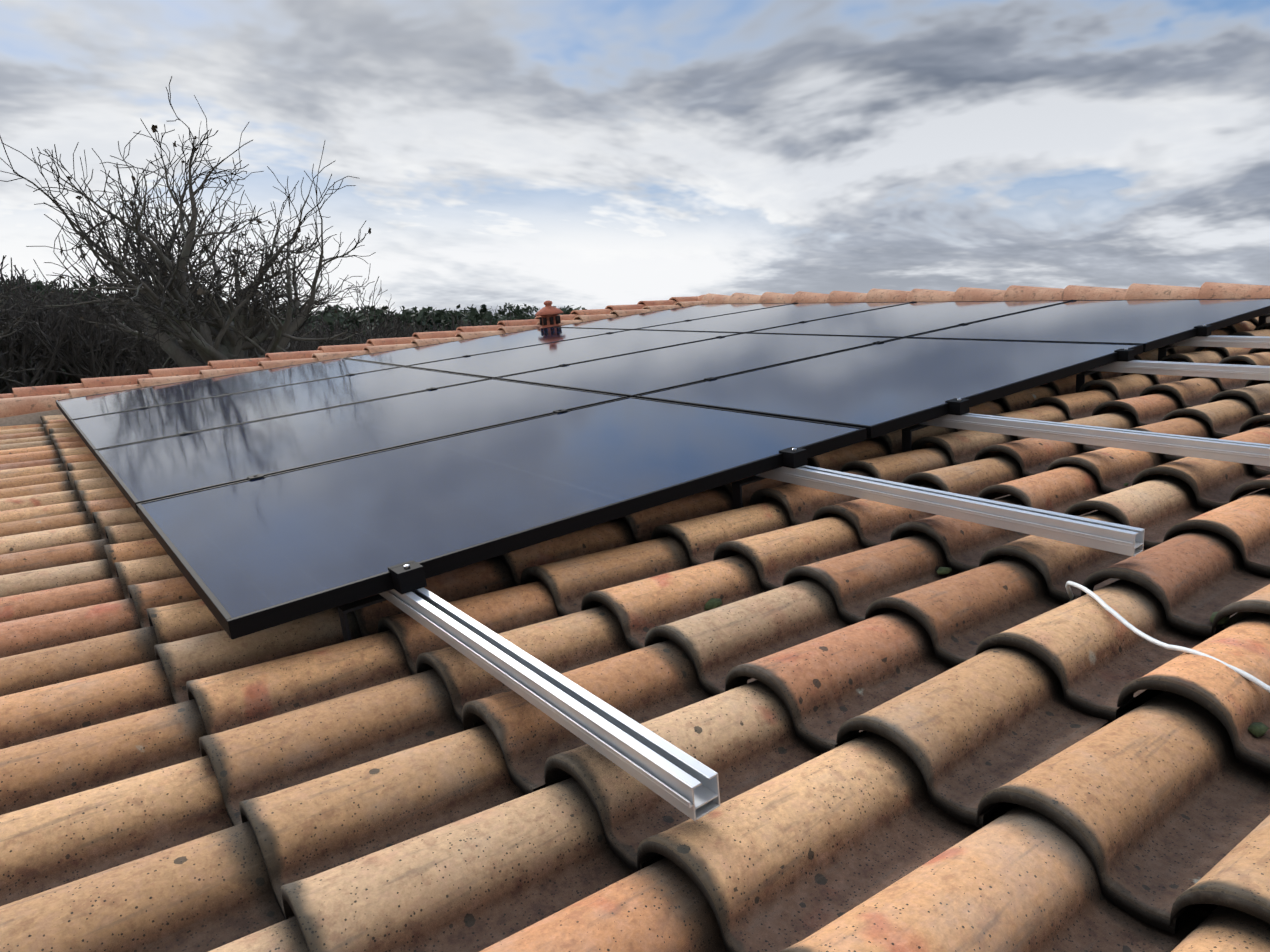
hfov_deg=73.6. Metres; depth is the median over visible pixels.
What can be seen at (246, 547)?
glass panel
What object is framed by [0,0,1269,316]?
sky
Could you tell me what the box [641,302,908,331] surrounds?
glass panel
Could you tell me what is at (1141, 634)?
loose cable
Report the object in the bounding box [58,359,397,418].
glass panel
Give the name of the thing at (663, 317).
glass panel
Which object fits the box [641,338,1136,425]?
glass panel
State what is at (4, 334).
bush
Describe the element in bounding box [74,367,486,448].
glass panel
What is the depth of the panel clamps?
2.23 m
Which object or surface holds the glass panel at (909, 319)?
attached to the panel frames
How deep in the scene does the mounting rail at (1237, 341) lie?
3.63 m
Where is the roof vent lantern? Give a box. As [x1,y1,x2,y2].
[535,300,562,328]
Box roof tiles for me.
[0,316,1269,951]
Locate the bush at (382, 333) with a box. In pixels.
[293,278,411,349]
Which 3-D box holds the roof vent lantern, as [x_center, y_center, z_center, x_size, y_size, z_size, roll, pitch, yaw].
[-0.710,-1.230,7.191,0.240,0.508,0.240,-16,18,-34]
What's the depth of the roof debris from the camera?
1.48 m
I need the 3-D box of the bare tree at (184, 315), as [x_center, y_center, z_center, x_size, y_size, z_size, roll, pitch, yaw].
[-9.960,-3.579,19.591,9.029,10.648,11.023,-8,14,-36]
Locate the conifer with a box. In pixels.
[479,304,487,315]
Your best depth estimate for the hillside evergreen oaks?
53.66 m
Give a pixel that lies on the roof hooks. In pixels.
(736, 493)
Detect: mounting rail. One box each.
[379,587,719,820]
[754,465,1144,556]
[919,413,1269,466]
[1087,360,1269,380]
[1167,335,1269,348]
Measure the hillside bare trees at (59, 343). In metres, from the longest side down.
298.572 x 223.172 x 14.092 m
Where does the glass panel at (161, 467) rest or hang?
attached to the panel frames
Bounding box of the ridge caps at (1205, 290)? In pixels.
[701,282,1269,303]
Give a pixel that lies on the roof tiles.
(180, 770)
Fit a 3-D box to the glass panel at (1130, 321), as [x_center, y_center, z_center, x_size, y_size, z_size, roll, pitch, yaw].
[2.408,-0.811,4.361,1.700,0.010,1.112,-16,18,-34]
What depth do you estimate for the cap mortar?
5.16 m
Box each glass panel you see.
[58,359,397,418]
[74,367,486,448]
[98,379,619,500]
[141,398,857,617]
[347,328,622,364]
[412,330,736,376]
[501,333,893,394]
[555,303,791,328]
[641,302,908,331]
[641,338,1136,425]
[755,301,1065,336]
[912,299,1269,342]
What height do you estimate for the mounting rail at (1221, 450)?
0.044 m
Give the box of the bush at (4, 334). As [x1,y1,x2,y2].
[0,258,80,387]
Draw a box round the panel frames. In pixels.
[55,298,1269,639]
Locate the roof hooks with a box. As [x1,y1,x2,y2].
[338,315,1269,641]
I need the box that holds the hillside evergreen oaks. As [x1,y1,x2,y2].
[0,275,586,385]
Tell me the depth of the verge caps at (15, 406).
6.01 m
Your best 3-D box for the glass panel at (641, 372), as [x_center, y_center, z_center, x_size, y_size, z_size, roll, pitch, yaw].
[0.331,-0.595,4.284,1.700,0.016,1.112,-15,18,-34]
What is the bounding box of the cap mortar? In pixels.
[0,315,1269,425]
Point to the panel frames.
(271, 616)
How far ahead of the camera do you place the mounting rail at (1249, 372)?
3.11 m
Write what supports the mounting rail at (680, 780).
on the roof tiles
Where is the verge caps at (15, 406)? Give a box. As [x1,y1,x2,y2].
[0,301,709,417]
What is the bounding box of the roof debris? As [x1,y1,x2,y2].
[520,410,1268,736]
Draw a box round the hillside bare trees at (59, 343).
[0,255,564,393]
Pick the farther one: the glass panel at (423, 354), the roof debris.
the glass panel at (423, 354)
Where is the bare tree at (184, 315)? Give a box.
[0,76,396,375]
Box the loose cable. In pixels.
[1065,581,1269,692]
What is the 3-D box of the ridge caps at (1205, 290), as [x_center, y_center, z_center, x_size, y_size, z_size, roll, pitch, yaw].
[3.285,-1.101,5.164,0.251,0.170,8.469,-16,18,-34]
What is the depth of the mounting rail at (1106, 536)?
1.82 m
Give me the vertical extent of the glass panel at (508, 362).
0.016 m
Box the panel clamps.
[139,300,1211,593]

